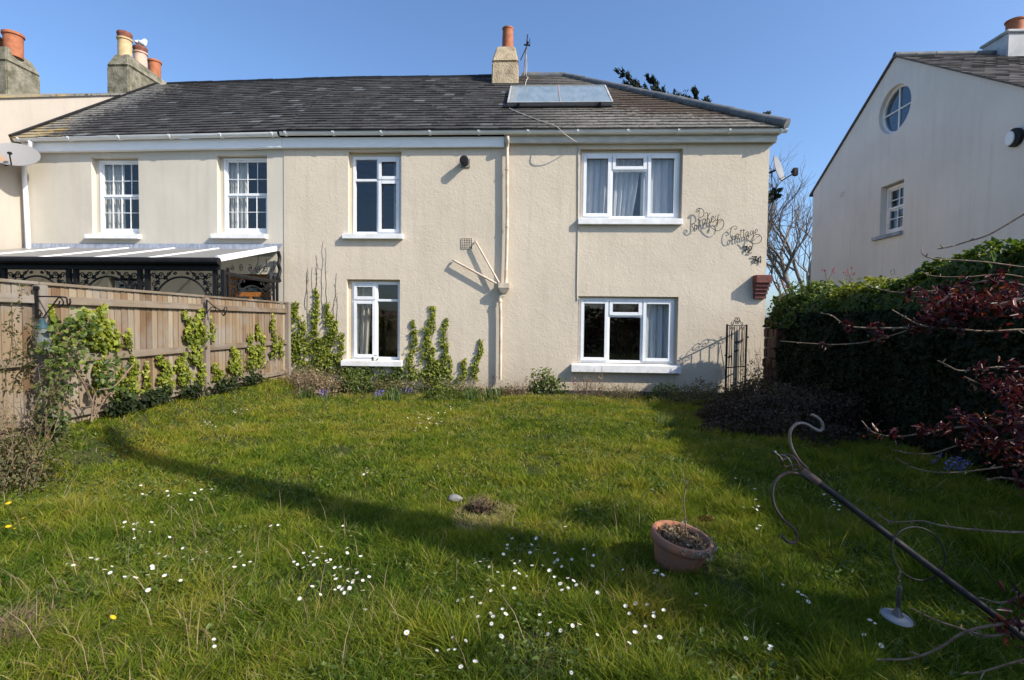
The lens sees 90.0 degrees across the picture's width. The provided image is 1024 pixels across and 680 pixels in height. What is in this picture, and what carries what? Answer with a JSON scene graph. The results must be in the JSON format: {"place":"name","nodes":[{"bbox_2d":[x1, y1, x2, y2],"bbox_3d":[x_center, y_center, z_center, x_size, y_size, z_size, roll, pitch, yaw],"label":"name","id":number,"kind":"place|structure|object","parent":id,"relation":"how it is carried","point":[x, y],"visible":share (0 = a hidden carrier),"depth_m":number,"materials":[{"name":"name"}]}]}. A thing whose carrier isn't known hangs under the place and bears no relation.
{"place":"outdoors","nodes":[
{"label":"outdoors","id":0,"kind":"place"},
{"bbox_2d":[0,327,1023,679],"bbox_3d":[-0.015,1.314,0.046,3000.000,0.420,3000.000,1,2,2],"label":"ground","id":1,"kind":"structure","parent":0,"point":[98,455],"depth_m":3.41,"materials":[{"name":"green plant"}]},
{"bbox_2d":[0,281,89,498],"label":"berberis shrub","id":2,"kind":"object","parent":1,"relation":"on","point":[27,464],"visible":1,"depth_m":4.27,"materials":[{"name":"green plant"}]},
{"bbox_2d":[0,586,91,649],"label":"dry grass clump","id":3,"kind":"object","parent":1,"relation":"on","point":[18,634],"visible":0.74,"depth_m":2.38,"materials":[{"name":"green plant"}]},
{"bbox_2d":[0,29,166,292],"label":"neighbour house","id":4,"kind":"structure","parent":1,"relation":"on","point":[24,103],"depth_m":13.70,"materials":[{"name":"beige paint"}]},
{"bbox_2d":[0,143,40,165],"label":"satellite dish","id":5,"kind":"object","parent":4,"relation":"attached to","point":[14,154],"visible":1,"depth_m":10.50,"materials":[{"name":"white plastic"}]},
{"bbox_2d":[134,39,146,46],"bbox_3d":[-10.550,-8.468,14.555,0.187,0.336,0.446,1,2,2],"label":"seagull","id":6,"kind":"object","parent":4,"relation":"on","point":[142,42],"visible":0.92,"depth_m":14.51,"materials":[{"name":"white"}]},
{"bbox_2d":[32,306,135,439],"bbox_3d":[-4.480,0.302,5.425,0.369,1.319,1.462,1,2,2],"label":"bramble shrub","id":7,"kind":"object","parent":1,"relation":"on","point":[78,320],"visible":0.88,"depth_m":5.20,"materials":[{"name":"green plant"}]},
{"bbox_2d":[0,278,290,438],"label":"fence","id":8,"kind":"object","parent":1,"relation":"on","point":[153,321],"visible":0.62,"depth_m":6.44,"materials":[{"name":"brown wood"}]},
{"bbox_2d":[33,286,70,318],"bbox_3d":[-4.519,-0.368,5.037,0.383,0.318,0.025,1,2,2],"label":"hanging bracket","id":9,"kind":"object","parent":8,"relation":"attached to","point":[37,296],"visible":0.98,"depth_m":5.03,"materials":[{"name":"black metal"}]},
{"bbox_2d":[34,313,51,348],"bbox_3d":[-4.575,-0.092,4.986,0.135,0.351,0.132,1,2,2],"label":"bird feeder","id":10,"kind":"object","parent":9,"relation":"hanging from","point":[43,325],"visible":0.64,"depth_m":4.95,"materials":[{"name":"plastic"}]},
{"bbox_2d":[48,302,119,353],"bbox_3d":[-4.663,-0.125,5.574,0.138,0.598,0.899,1,2,2],"label":"ivy plant","id":11,"kind":"object","parent":8,"relation":"attached to","point":[101,337],"visible":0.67,"depth_m":5.78,"materials":[{"name":"green plant"}]},
{"bbox_2d":[110,328,132,352],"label":"ivy plant","id":12,"kind":"object","parent":8,"relation":"attached to","point":[117,343],"visible":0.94,"depth_m":6.15,"materials":[{"name":"green plant"}]},
{"bbox_2d":[89,350,206,397],"bbox_3d":[-4.624,0.447,6.654,0.140,0.655,2.075,1,2,2],"label":"ivy plant","id":13,"kind":"object","parent":8,"relation":"attached to","point":[167,373],"visible":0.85,"depth_m":6.72,"materials":[{"name":"green plant"}]},
{"bbox_2d":[182,308,216,366],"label":"ivy plant","id":14,"kind":"object","parent":8,"relation":"attached to","point":[200,335],"visible":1,"depth_m":7.43,"materials":[{"name":"green plant"}]},
{"bbox_2d":[206,300,226,315],"bbox_3d":[-4.378,-0.475,7.588,0.327,0.245,0.023,1,2,2],"label":"hanging bracket","id":15,"kind":"object","parent":8,"relation":"attached to","point":[207,310],"visible":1,"depth_m":7.58,"materials":[{"name":"black metal"}]},
{"bbox_2d":[211,313,285,380],"bbox_3d":[-4.520,0.105,8.943,0.129,1.196,2.288,1,2,2],"label":"ivy plant","id":16,"kind":"object","parent":8,"relation":"attached to","point":[234,367],"visible":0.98,"depth_m":8.95,"materials":[{"name":"green plant"}]},
{"bbox_2d":[8,76,349,303],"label":"terraced house","id":17,"kind":"structure","parent":1,"relation":"on","point":[208,168],"depth_m":10.93,"materials":[{"name":"beige paint"}]},
{"bbox_2d":[84,159,141,238],"bbox_3d":[-8.464,-3.019,10.993,1.181,1.734,0.394,1,2,2],"label":"window","id":18,"kind":"structure","parent":17,"relation":"in","point":[110,173],"depth_m":11.04,"materials":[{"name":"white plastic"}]},
{"bbox_2d":[115,281,136,291],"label":"window","id":19,"kind":"structure","parent":17,"relation":"in","point":[117,283],"depth_m":11.10,"materials":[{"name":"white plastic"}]},
{"bbox_2d":[0,243,281,302],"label":"veranda","id":20,"kind":"object","parent":17,"relation":"attached to","point":[139,258],"visible":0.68,"depth_m":8.87,"materials":[{"name":"black metal"}]},
{"bbox_2d":[210,157,267,238],"bbox_3d":[-5.720,-3.012,10.872,1.180,1.757,0.394,1,2,2],"label":"window","id":21,"kind":"structure","parent":17,"relation":"in","point":[235,194],"depth_m":10.91,"materials":[{"name":"white plastic"}]},
{"bbox_2d":[230,274,269,302],"bbox_3d":[-5.592,-0.143,11.018,0.939,2.522,0.120,1,2,2],"label":"door","id":22,"kind":"structure","parent":17,"relation":"in","point":[251,295],"depth_m":10.94,"materials":[{"name":"orange wood"}]},
{"bbox_2d":[93,369,268,416],"bbox_3d":[-4.448,0.704,7.369,0.133,0.327,3.656,1,2,2],"label":"ivy plant","id":23,"kind":"object","parent":1,"relation":"on","point":[153,397],"visible":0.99,"depth_m":6.59,"materials":[{"name":"green plant"}]},
{"bbox_2d":[299,384,315,399],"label":"strappy clump","id":24,"kind":"object","parent":1,"relation":"on","point":[306,393],"visible":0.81,"depth_m":9.38,"materials":[{"name":"green plant"}]},
{"bbox_2d":[274,363,351,397],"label":"dead shrub","id":25,"kind":"object","parent":1,"relation":"on","point":[306,382],"visible":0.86,"depth_m":9.79,"materials":[{"name":"brown plant"}]},
{"bbox_2d":[317,390,329,400],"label":"bluebell clump","id":26,"kind":"object","parent":1,"relation":"on","point":[328,399],"visible":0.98,"depth_m":9.18,"materials":[{"name":"purple plant"}]},
{"bbox_2d":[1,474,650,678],"bbox_3d":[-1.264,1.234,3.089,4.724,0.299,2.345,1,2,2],"label":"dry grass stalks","id":27,"kind":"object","parent":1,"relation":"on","point":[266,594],"visible":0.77,"depth_m":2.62,"materials":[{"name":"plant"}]},
{"bbox_2d":[297,372,354,393],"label":"border plant","id":28,"kind":"object","parent":1,"relation":"on","point":[336,388],"visible":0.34,"depth_m":10.10,"materials":[{"name":"brown plant"}]},
{"bbox_2d":[330,367,388,393],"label":"border plant","id":29,"kind":"object","parent":1,"relation":"on","point":[357,384],"visible":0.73,"depth_m":10.25,"materials":[{"name":"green plant"}]},
{"bbox_2d":[371,390,383,400],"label":"bluebell clump","id":30,"kind":"object","parent":1,"relation":"on","point":[379,398],"visible":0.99,"depth_m":9.27,"materials":[{"name":"purple plant"}]},
{"bbox_2d":[384,385,401,401],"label":"strappy clump","id":31,"kind":"object","parent":1,"relation":"on","point":[396,397],"visible":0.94,"depth_m":9.44,"materials":[{"name":"green plant"}]},
{"bbox_2d":[363,376,428,395],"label":"border plant","id":32,"kind":"object","parent":1,"relation":"on","point":[404,385],"visible":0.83,"depth_m":10.16,"materials":[{"name":"green plant"}]},
{"bbox_2d":[419,384,462,401],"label":"border plant","id":33,"kind":"object","parent":1,"relation":"on","point":[433,394],"visible":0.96,"depth_m":9.54,"materials":[{"name":"green plant"}]},
{"bbox_2d":[416,376,468,393],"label":"border plant","id":34,"kind":"object","parent":1,"relation":"on","point":[448,383],"visible":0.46,"depth_m":10.32,"materials":[{"name":"green plant"}]},
{"bbox_2d":[447,494,462,502],"bbox_3d":[-0.461,1.281,4.151,0.132,0.066,0.089,1,2,2],"label":"stone","id":35,"kind":"object","parent":1,"relation":"on","point":[456,497],"visible":0.87,"depth_m":4.12,"materials":[{"name":"white stone"}]},
{"bbox_2d":[430,376,505,395],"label":"dead shrub","id":36,"kind":"object","parent":1,"relation":"on","point":[459,382],"visible":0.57,"depth_m":10.21,"materials":[{"name":"brown plant"}]},
{"bbox_2d":[442,386,502,397],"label":"border plant","id":37,"kind":"object","parent":1,"relation":"on","point":[478,390],"visible":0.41,"depth_m":9.99,"materials":[{"name":"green plant"}]},
{"bbox_2d":[464,384,484,400],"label":"strappy clump","id":38,"kind":"object","parent":1,"relation":"on","point":[473,394],"visible":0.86,"depth_m":9.54,"materials":[{"name":"green plant"}]},
{"bbox_2d":[464,490,498,513],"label":"dead clump","id":39,"kind":"object","parent":1,"relation":"on","point":[479,506],"visible":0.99,"depth_m":3.97,"materials":[{"name":"brown plant"}]},
{"bbox_2d":[482,384,502,400],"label":"strappy clump","id":40,"kind":"object","parent":1,"relation":"on","point":[496,393],"visible":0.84,"depth_m":9.58,"materials":[{"name":"green plant"}]},
{"bbox_2d":[494,383,520,396],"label":"border plant","id":41,"kind":"object","parent":1,"relation":"on","point":[504,388],"visible":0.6,"depth_m":10.20,"materials":[{"name":"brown plant"}]},
{"bbox_2d":[494,379,539,395],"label":"dead shrub","id":42,"kind":"object","parent":1,"relation":"on","point":[514,392],"visible":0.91,"depth_m":10.09,"materials":[{"name":"brown plant"}]},
{"bbox_2d":[278,25,790,396],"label":"cottage","id":43,"kind":"structure","parent":1,"relation":"on","point":[453,199],"depth_m":10.58,"materials":[{"name":"beige paint"}]},
{"bbox_2d":[291,288,345,380],"bbox_3d":[-4.178,-0.097,10.756,1.408,2.002,0.139,1,2,2],"label":"ivy plant","id":44,"kind":"object","parent":43,"relation":"attached to","point":[324,351],"visible":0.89,"depth_m":10.75,"materials":[{"name":"green plant"}]},
{"bbox_2d":[305,246,337,363],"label":"dead ivy stems","id":45,"kind":"object","parent":43,"relation":"attached to","point":[321,294],"visible":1,"depth_m":10.75,"materials":[{"name":"brown plant"}]},
{"bbox_2d":[331,355,407,386],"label":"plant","id":46,"kind":"object","parent":43,"relation":"attached to","point":[399,373],"visible":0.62,"depth_m":10.67,"materials":[{"name":"green plant"}]},
{"bbox_2d":[341,280,402,366],"bbox_3d":[-2.912,-0.370,10.872,1.286,1.823,0.520,1,2,2],"label":"window","id":47,"kind":"structure","parent":43,"relation":"in","point":[360,291],"depth_m":10.83,"materials":[{"name":"white plastic"}]},
{"bbox_2d":[342,153,403,238],"bbox_3d":[-2.874,-3.012,10.784,1.271,1.821,0.469,1,2,2],"label":"window","id":48,"kind":"structure","parent":43,"relation":"in","point":[395,233],"depth_m":10.72,"materials":[{"name":"white plastic"}]},
{"bbox_2d":[403,306,453,386],"bbox_3d":[-1.736,0.147,10.655,1.073,1.721,0.141,1,2,2],"label":"ivy plant","id":49,"kind":"object","parent":43,"relation":"attached to","point":[440,369],"visible":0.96,"depth_m":10.66,"materials":[{"name":"green plant"}]},
{"bbox_2d":[456,339,483,382],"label":"ivy plant","id":50,"kind":"object","parent":43,"relation":"attached to","point":[478,357],"visible":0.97,"depth_m":10.63,"materials":[{"name":"green plant"}]},
{"bbox_2d":[520,34,529,84],"bbox_3d":[0.331,-7.283,13.408,0.272,1.900,1.111,1,2,2],"label":"television aerial","id":51,"kind":"object","parent":43,"relation":"on","point":[525,52],"visible":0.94,"depth_m":13.83,"materials":[{"name":"grey metal"}]},
{"bbox_2d":[509,108,579,299],"bbox_3d":[0.525,-2.985,10.767,1.821,4.309,0.486,2,2,35],"label":"cable","id":52,"kind":"object","parent":43,"relation":"attached to","point":[578,190],"visible":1,"depth_m":10.45,"materials":[{"name":"white plastic"}]},
{"bbox_2d":[503,85,613,108],"bbox_3d":[1.054,-5.726,12.031,2.454,1.143,1.491,1,2,2],"label":"solar panel","id":53,"kind":"object","parent":43,"relation":"on","point":[548,96],"visible":1,"depth_m":11.78,"materials":[{"name":"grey glass"}]},
{"bbox_2d":[571,296,680,373],"bbox_3d":[2.336,-0.122,10.582,2.221,1.565,0.404,1,2,2],"label":"window","id":54,"kind":"structure","parent":43,"relation":"in","point":[658,315],"depth_m":10.58,"materials":[{"name":"white plastic"}]},
{"bbox_2d":[578,150,682,224],"bbox_3d":[2.409,-3.119,10.528,2.106,1.550,0.429,1,2,2],"label":"window","id":55,"kind":"structure","parent":43,"relation":"in","point":[608,178],"depth_m":10.59,"materials":[{"name":"white plastic"}]},
{"bbox_2d":[692,208,723,230],"bbox_3d":[3.943,-2.423,10.327,0.644,0.461,0.084,1,2,2],"label":"house name","id":56,"kind":"object","parent":43,"relation":"attached to","point":[717,220],"visible":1,"depth_m":10.29,"materials":[{"name":"black paint"}]},
{"bbox_2d":[724,317,748,393],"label":"garden gate","id":57,"kind":"structure","parent":43,"relation":"attached to","point":[735,342],"depth_m":10.11,"materials":[{"name":"black metal"}]},
{"bbox_2d":[730,226,761,243],"bbox_3d":[4.694,-2.110,10.305,0.630,0.364,0.084,1,2,2],"label":"house name","id":58,"kind":"object","parent":43,"relation":"attached to","point":[745,235],"visible":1,"depth_m":10.27,"materials":[{"name":"black paint"}]},
{"bbox_2d":[769,156,797,182],"bbox_3d":[5.468,-3.475,10.450,0.517,0.608,0.477,0,2,-10],"label":"satellite dish","id":59,"kind":"object","parent":43,"relation":"attached to","point":[778,169],"visible":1,"depth_m":10.51,"materials":[{"name":"grey metal"}]},
{"bbox_2d":[525,367,568,395],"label":"border plant","id":60,"kind":"object","parent":1,"relation":"on","point":[544,385],"visible":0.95,"depth_m":10.16,"materials":[{"name":"green plant"}]},
{"bbox_2d":[565,370,618,396],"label":"dead shrub","id":61,"kind":"object","parent":1,"relation":"on","point":[586,390],"visible":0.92,"depth_m":10.05,"materials":[{"name":"brown plant"}]},
{"bbox_2d":[535,368,648,396],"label":"dead flower stalks","id":62,"kind":"object","parent":1,"relation":"on","point":[592,382],"visible":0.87,"depth_m":10.07,"materials":[{"name":"brown plant"}]},
{"bbox_2d":[593,378,654,399],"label":"border plant","id":63,"kind":"object","parent":1,"relation":"on","point":[627,392],"visible":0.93,"depth_m":9.94,"materials":[{"name":"brown plant"}]},
{"bbox_2d":[646,378,687,400],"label":"border plant","id":64,"kind":"object","parent":1,"relation":"on","point":[660,389],"visible":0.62,"depth_m":9.86,"materials":[{"name":"green plant"}]},
{"bbox_2d":[651,407,685,427],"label":"strappy clump","id":65,"kind":"object","parent":1,"relation":"on","point":[664,422],"visible":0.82,"depth_m":7.31,"materials":[{"name":"green plant"}]},
{"bbox_2d":[650,454,717,574],"bbox_3d":[1.057,1.053,3.064,0.450,0.754,0.440,1,2,2],"label":"plant pot","id":66,"kind":"object","parent":1,"relation":"on","point":[678,546],"visible":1,"depth_m":2.99,"materials":[{"name":"ceramic"}]},
{"bbox_2d":[614,67,783,203],"bbox_3d":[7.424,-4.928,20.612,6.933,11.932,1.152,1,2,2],"label":"conifer tree","id":67,"kind":"object","parent":1,"relation":"on","point":[774,192],"visible":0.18,"depth_m":20.41,"materials":[{"name":"green plant"}]},
{"bbox_2d":[659,376,748,406],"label":"border plant","id":68,"kind":"object","parent":1,"relation":"on","point":[695,393],"visible":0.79,"depth_m":9.16,"materials":[{"name":"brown plant"}]},
{"bbox_2d":[734,343,778,401],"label":"reddish shrub","id":69,"kind":"object","parent":1,"relation":"on","point":[760,371],"visible":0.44,"depth_m":9.32,"materials":[{"name":"brown plant"}]},
{"bbox_2d":[693,375,882,447],"bbox_3d":[3.780,0.894,7.423,2.509,0.775,2.978,1,2,2],"label":"heather mound","id":70,"kind":"object","parent":1,"relation":"on","point":[741,397],"visible":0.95,"depth_m":6.84,"materials":[{"name":"brown plant"}]},
{"bbox_2d":[766,142,814,295],"bbox_3d":[16.281,-5.189,28.498,11.499,12.132,9.489,0,2,-25],"label":"bare tree","id":71,"kind":"object","parent":1,"relation":"on","point":[771,224],"visible":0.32,"depth_m":29.01,"materials":[{"name":"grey plant"}]},
{"bbox_2d":[762,318,1023,468],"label":"garden wall","id":72,"kind":"structure","parent":1,"relation":"on","point":[775,336],"depth_m":9.45,"materials":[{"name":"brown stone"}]},
{"bbox_2d":[762,278,846,329],"bbox_3d":[5.257,-0.621,8.815,1.431,0.905,1.731,1,2,2],"label":"laurel bush","id":73,"kind":"object","parent":72,"relation":"on","point":[784,319],"visible":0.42,"depth_m":8.69,"materials":[{"name":"green plant"}]},
{"bbox_2d":[776,280,786,300],"bbox_3d":[4.558,-0.846,8.700,0.199,0.379,0.185,1,2,2],"label":"red valerian","id":74,"kind":"object","parent":73,"relation":"attached to","point":[779,297],"visible":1,"depth_m":8.67,"materials":[{"name":"plant"}]},
{"bbox_2d":[822,268,834,283],"bbox_3d":[5.375,-1.087,8.640,0.225,0.294,0.216,1,2,2],"label":"red valerian","id":75,"kind":"object","parent":73,"relation":"on","point":[830,275],"visible":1,"depth_m":8.65,"materials":[{"name":"red plant"}]},
{"bbox_2d":[843,267,854,281],"bbox_3d":[5.680,-1.062,8.624,0.158,0.342,0.179,1,2,2],"label":"red valerian","id":76,"kind":"object","parent":73,"relation":"on","point":[849,274],"visible":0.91,"depth_m":8.63,"materials":[{"name":"red plant"}]},
{"bbox_2d":[770,237,1023,486],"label":"ivy hedge","id":77,"kind":"object","parent":1,"relation":"on","point":[896,400],"visible":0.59,"depth_m":5.91,"materials":[{"name":"green plant"}]},
{"bbox_2d":[825,276,913,310],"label":"golden bush","id":78,"kind":"object","parent":77,"relation":"on","point":[869,279],"visible":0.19,"depth_m":7.12,"materials":[{"name":"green plant"}]},
{"bbox_2d":[771,413,1023,641],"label":"bird feeding pole","id":79,"kind":"object","parent":1,"relation":"on","point":[805,473],"visible":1,"depth_m":2.13,"materials":[{"name":"black metal"}]},
{"bbox_2d":[880,571,913,626],"bbox_3d":[1.540,1.020,2.046,0.109,0.202,0.109,1,2,2],"label":"bird feeder","id":80,"kind":"object","parent":79,"relation":"hanging from","point":[896,615],"visible":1,"depth_m":2.04,"materials":[{"name":"grey metal"}]},
{"bbox_2d":[781,213,1023,678],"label":"red leaved shrub","id":81,"kind":"object","parent":1,"relation":"on","point":[978,307],"visible":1,"depth_m":2.55,"materials":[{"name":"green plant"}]},
{"bbox_2d":[809,16,1023,293],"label":"gabled house","id":82,"kind":"structure","parent":1,"relation":"on","point":[928,155],"depth_m":11.57,"materials":[{"name":"white paint"}]},
{"bbox_2d":[871,182,903,240],"bbox_3d":[9.273,-3.133,12.489,0.300,1.273,1.030,1,2,2],"label":"window","id":83,"kind":"structure","parent":82,"relation":"in","point":[897,231],"depth_m":12.60,"materials":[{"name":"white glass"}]},
{"bbox_2d":[883,84,910,133],"bbox_3d":[9.347,-5.562,12.337,0.060,1.114,1.114,1,2,2],"label":"round window","id":84,"kind":"structure","parent":82,"relation":"in","point":[900,87],"depth_m":12.50,"materials":[{"name":"white glass"}]},
{"bbox_2d":[931,453,971,483],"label":"bluebell clump","id":85,"kind":"object","parent":1,"relation":"on","point":[955,462],"visible":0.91,"depth_m":4.78,"materials":[{"name":"blue plant"}]},
{"bbox_2d":[0,0,1023,316],"label":"sky","id":86,"kind":"structure","parent":0,"point":[815,64],"materials":[{"name":"blue"}]}
]}

